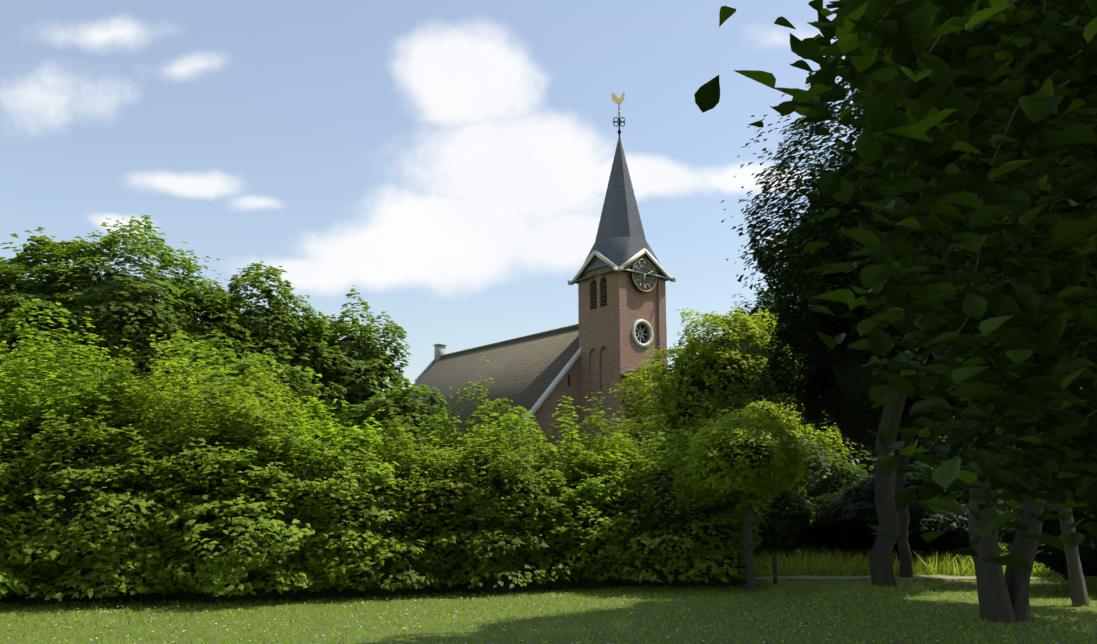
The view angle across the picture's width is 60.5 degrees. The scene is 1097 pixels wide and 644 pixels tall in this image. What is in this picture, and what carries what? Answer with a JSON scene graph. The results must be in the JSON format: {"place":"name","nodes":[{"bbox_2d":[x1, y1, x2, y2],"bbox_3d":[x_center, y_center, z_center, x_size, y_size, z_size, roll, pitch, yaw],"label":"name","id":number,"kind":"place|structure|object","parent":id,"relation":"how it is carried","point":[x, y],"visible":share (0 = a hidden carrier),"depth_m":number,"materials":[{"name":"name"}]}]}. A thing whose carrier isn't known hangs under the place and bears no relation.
{"place":"outdoors","nodes":[
{"label":"outdoors","id":0,"kind":"place"},
{"bbox_2d":[0,0,861,397],"label":"sky","id":1,"kind":"structure","parent":0,"point":[449,163],"materials":[{"name":"blue"}]},
{"bbox_2d":[0,572,1096,643],"bbox_3d":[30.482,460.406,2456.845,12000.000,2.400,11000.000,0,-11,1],"label":"ground","id":2,"kind":"structure","parent":0,"point":[328,633],"depth_m":14.23,"materials":[{"name":"green plant"}]},
{"bbox_2d":[0,400,64,598],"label":"hedge shrub","id":3,"kind":"object","parent":2,"relation":"on","point":[13,585],"visible":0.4,"depth_m":16.12,"materials":[{"name":"green plant"}]},
{"bbox_2d":[0,322,127,575],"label":"hedge shrub","id":4,"kind":"object","parent":2,"relation":"on","point":[13,414],"visible":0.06,"depth_m":18.22,"materials":[{"name":"green plant"}]},
{"bbox_2d":[0,299,129,434],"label":"tree","id":5,"kind":"object","parent":2,"relation":"on","point":[11,320],"depth_m":28.32,"materials":[{"name":"green plant"}]},
{"bbox_2d":[0,306,165,603],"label":"hedge shrub","id":6,"kind":"object","parent":2,"relation":"on","point":[29,423],"visible":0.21,"depth_m":17.56,"materials":[{"name":"green plant"}]},
{"bbox_2d":[0,339,190,604],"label":"hedge shrub","id":7,"kind":"object","parent":2,"relation":"on","point":[74,519],"visible":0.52,"depth_m":16.33,"materials":[{"name":"green plant"}]},
{"bbox_2d":[0,215,264,400],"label":"tree","id":8,"kind":"object","parent":2,"relation":"on","point":[136,311],"visible":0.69,"depth_m":38.63,"materials":[{"name":"green plant"}]},
{"bbox_2d":[25,330,267,602],"bbox_3d":[-7.660,3.592,18.453,4.761,6.893,5.711,7,-13,-34],"label":"hedge shrub","id":9,"kind":"object","parent":2,"relation":"on","point":[142,593],"visible":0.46,"depth_m":16.81,"materials":[{"name":"green plant"}]},
{"bbox_2d":[92,389,350,601],"bbox_3d":[-6.190,4.092,18.018,5.355,5.378,6.145,0,-11,1],"label":"hedge shrub","id":10,"kind":"object","parent":2,"relation":"on","point":[271,524],"visible":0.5,"depth_m":16.52,"materials":[{"name":"green plant"}]},
{"bbox_2d":[119,355,325,506],"bbox_3d":[-6.353,3.888,19.716,6.014,6.728,6.971,0,-11,1],"label":"hedge shrub","id":11,"kind":"object","parent":2,"relation":"on","point":[270,406],"visible":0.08,"depth_m":18.80,"materials":[{"name":"green plant"}]},
{"bbox_2d":[127,330,346,446],"bbox_3d":[-10.516,3.780,29.568,6.806,7.774,7.614,7,-13,-32],"label":"tree","id":12,"kind":"object","parent":2,"relation":"on","point":[235,365],"visible":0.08,"depth_m":29.44,"materials":[{"name":"green plant"}]},
{"bbox_2d":[202,261,359,435],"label":"tree","id":13,"kind":"object","parent":2,"relation":"on","point":[284,336],"visible":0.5,"depth_m":42.44,"materials":[{"name":"green plant"}]},
{"bbox_2d":[162,360,414,599],"bbox_3d":[-4.603,4.043,18.680,4.609,6.294,5.958,-6,-12,30],"label":"hedge shrub","id":14,"kind":"object","parent":2,"relation":"on","point":[315,567],"visible":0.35,"depth_m":17.30,"materials":[{"name":"green plant"}]},
{"bbox_2d":[295,285,411,437],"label":"tree","id":15,"kind":"object","parent":2,"relation":"on","point":[370,381],"visible":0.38,"depth_m":44.82,"materials":[{"name":"green plant"}]},
{"bbox_2d":[266,417,485,597],"bbox_3d":[-3.284,4.409,18.877,4.996,4.817,5.092,0,-11,1],"label":"hedge shrub","id":16,"kind":"object","parent":2,"relation":"on","point":[382,571],"visible":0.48,"depth_m":17.44,"materials":[{"name":"green plant"}]},
{"bbox_2d":[322,378,461,474],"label":"tree","id":17,"kind":"object","parent":2,"relation":"on","point":[407,413],"visible":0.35,"depth_m":38.84,"materials":[{"name":"green plant"}]},
{"bbox_2d":[360,412,518,592],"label":"hedge shrub","id":18,"kind":"object","parent":2,"relation":"on","point":[440,541],"visible":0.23,"depth_m":18.23,"materials":[{"name":"green plant"}]},
{"bbox_2d":[341,356,553,476],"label":"hedge shrub","id":19,"kind":"object","parent":2,"relation":"on","point":[433,443],"visible":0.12,"depth_m":21.18,"materials":[{"name":"green plant"}]},
{"bbox_2d":[420,411,601,592],"bbox_3d":[-1.285,4.432,19.563,3.992,5.022,4.537,8,-13,-37],"label":"hedge shrub","id":20,"kind":"object","parent":2,"relation":"on","point":[511,560],"visible":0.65,"depth_m":18.34,"materials":[{"name":"green plant"}]},
{"bbox_2d":[11,594,1066,643],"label":"grass","id":21,"kind":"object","parent":2,"relation":"on","point":[530,620],"visible":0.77,"depth_m":13.71,"materials":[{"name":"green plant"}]},
{"bbox_2d":[408,93,675,471],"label":"church","id":22,"kind":"structure","parent":2,"relation":"on","point":[621,277],"depth_m":55.59,"materials":[{"name":"brick"}]},
{"bbox_2d":[1,593,1096,643],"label":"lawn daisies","id":23,"kind":"object","parent":2,"relation":"on","point":[555,614],"visible":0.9,"depth_m":13.94,"materials":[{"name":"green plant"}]},
{"bbox_2d":[464,396,651,589],"bbox_3d":[0.006,4.279,20.316,4.506,5.402,3.927,0,-11,1],"label":"hedge shrub","id":24,"kind":"object","parent":2,"relation":"on","point":[559,583],"visible":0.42,"depth_m":19.59,"materials":[{"name":"green plant"}]},
{"bbox_2d":[538,430,663,588],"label":"hedge shrub","id":25,"kind":"object","parent":2,"relation":"on","point":[619,520],"visible":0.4,"depth_m":19.04,"materials":[{"name":"green plant"}]},
{"bbox_2d":[544,391,678,525],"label":"hedge shrub","id":26,"kind":"object","parent":2,"relation":"on","point":[592,442],"visible":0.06,"depth_m":21.89,"materials":[{"name":"green plant"}]},
{"bbox_2d":[570,433,694,586],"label":"hedge shrub","id":27,"kind":"object","parent":2,"relation":"on","point":[630,583],"visible":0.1,"depth_m":19.84,"materials":[{"name":"green plant"}]},
{"bbox_2d":[605,359,687,471],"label":"tree","id":28,"kind":"object","parent":2,"relation":"on","point":[635,411],"visible":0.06,"depth_m":43.44,"materials":[{"name":"green plant"}]},
{"bbox_2d":[621,372,671,413],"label":"shrub","id":29,"kind":"object","parent":2,"relation":"on","point":[644,397],"visible":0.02,"depth_m":48.01,"materials":[{"name":"green plant"}]},
{"bbox_2d":[610,398,691,481],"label":"shrub","id":30,"kind":"object","parent":2,"relation":"on","point":[631,429],"visible":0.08,"depth_m":39.95,"materials":[{"name":"green plant"}]},
{"bbox_2d":[609,415,775,587],"bbox_3d":[2.855,4.636,20.745,4.022,4.874,5.278,0,-11,1],"label":"hedge shrub","id":31,"kind":"object","parent":2,"relation":"on","point":[708,549],"visible":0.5,"depth_m":19.35,"materials":[{"name":"green plant"}]},
{"bbox_2d":[671,406,808,591],"bbox_3d":[3.929,3.623,18.786,2.843,3.914,2.671,0,-11,1],"label":"lime tree","id":32,"kind":"object","parent":2,"relation":"on","point":[747,469],"visible":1,"depth_m":18.56,"materials":[{"name":"green plant"}]},
{"bbox_2d":[626,304,855,482],"bbox_3d":[6.540,3.690,33.474,7.492,9.007,6.863,0,-11,1],"label":"tree","id":33,"kind":"object","parent":2,"relation":"on","point":[718,368],"visible":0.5,"depth_m":32.75,"materials":[{"name":"green plant"}]},
{"bbox_2d":[728,503,781,557],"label":"bush","id":34,"kind":"object","parent":2,"relation":"on","point":[768,530],"depth_m":23.68,"materials":[{"name":"green plant"}]},
{"bbox_2d":[732,287,797,422],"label":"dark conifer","id":35,"kind":"object","parent":2,"relation":"on","point":[755,309],"visible":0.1,"depth_m":40.98,"materials":[{"name":"green plant"}]},
{"bbox_2d":[772,554,777,584],"bbox_3d":[4.821,5.318,20.004,0.087,0.720,0.090,0,-11,1],"label":"path post","id":36,"kind":"object","parent":2,"relation":"on","point":[774,560],"visible":0.71,"depth_m":19.98,"materials":[{"name":"brown wood"}]},
{"bbox_2d":[754,437,820,562],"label":"bush","id":37,"kind":"object","parent":2,"relation":"on","point":[793,514],"visible":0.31,"depth_m":24.61,"materials":[{"name":"green plant"}]},
{"bbox_2d":[776,436,870,550],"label":"bush","id":38,"kind":"object","parent":2,"relation":"on","point":[824,477],"visible":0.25,"depth_m":26.56,"materials":[{"name":"green plant"}]},
{"bbox_2d":[768,389,919,480],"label":"shrub","id":39,"kind":"object","parent":2,"relation":"on","point":[863,454],"visible":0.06,"depth_m":33.42,"materials":[{"name":"green plant"}]},
{"bbox_2d":[721,70,1015,622],"bbox_3d":[6.789,0.054,15.791,8.126,9.834,6.621,0,-11,1],"label":"twin trunk tree","id":40,"kind":"object","parent":2,"relation":"on","point":[995,604],"visible":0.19,"depth_m":14.94,"materials":[{"name":"green plant"}]},
{"bbox_2d":[781,300,965,577],"bbox_3d":[8.749,2.184,23.350,6.466,8.428,5.797,0,-11,1],"label":"dark tree","id":41,"kind":"object","parent":2,"relation":"on","point":[852,421],"visible":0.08,"depth_m":22.23,"materials":[{"name":"green plant"}]},
{"bbox_2d":[694,0,1096,571],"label":"chestnut tree","id":42,"kind":"object","parent":2,"relation":"on","point":[948,88],"visible":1,"depth_m":3.25,"materials":[{"name":"green plant"}]},
{"bbox_2d":[730,163,1082,586],"bbox_3d":[8.212,1.141,21.501,7.530,9.866,7.267,-9,-14,41],"label":"dark tree","id":43,"kind":"object","parent":2,"relation":"on","point":[853,378],"visible":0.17,"depth_m":20.76,"materials":[{"name":"green plant"}]},
{"bbox_2d":[807,454,1013,563],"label":"dark bush","id":44,"kind":"object","parent":2,"relation":"on","point":[856,506],"visible":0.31,"depth_m":24.24,"materials":[{"name":"green plant"}]},
{"bbox_2d":[828,412,1014,497],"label":"shrub","id":45,"kind":"object","parent":2,"relation":"on","point":[941,436],"depth_m":35.09,"materials":[{"name":"green plant"}]},
{"bbox_2d":[756,571,1096,580],"bbox_3d":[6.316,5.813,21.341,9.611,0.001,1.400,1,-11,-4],"label":"path","id":46,"kind":"structure","parent":2,"relation":"on","point":[869,577],"depth_m":21.50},
{"bbox_2d":[866,311,1089,606],"bbox_3d":[8.307,0.949,17.119,5.208,8.566,4.982,0,-11,1],"label":"tree","id":47,"kind":"object","parent":2,"relation":"on","point":[1078,591],"depth_m":16.04,"materials":[{"name":"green plant"}]},
{"bbox_2d":[910,296,1046,621],"bbox_3d":[9.405,-0.037,16.041,8.033,10.231,6.516,0,-11,1],"label":"twin trunk tree","id":48,"kind":"object","parent":2,"relation":"on","point":[1017,580],"depth_m":14.28,"materials":[{"name":"brown plant"}]},
{"bbox_2d":[960,409,1087,510],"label":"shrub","id":49,"kind":"object","parent":2,"relation":"on","point":[967,453],"depth_m":32.44,"materials":[{"name":"green plant"}]},
{"bbox_2d":[997,476,1096,579],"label":"dark bush","id":50,"kind":"object","parent":2,"relation":"on","point":[1051,557],"visible":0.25,"depth_m":18.13,"materials":[{"name":"green plant"}]},
{"bbox_2d":[753,500,1083,576],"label":"meadow grass","id":51,"kind":"structure","parent":0,"point":[813,560],"depth_m":22.65,"materials":[{"name":"green plant"}]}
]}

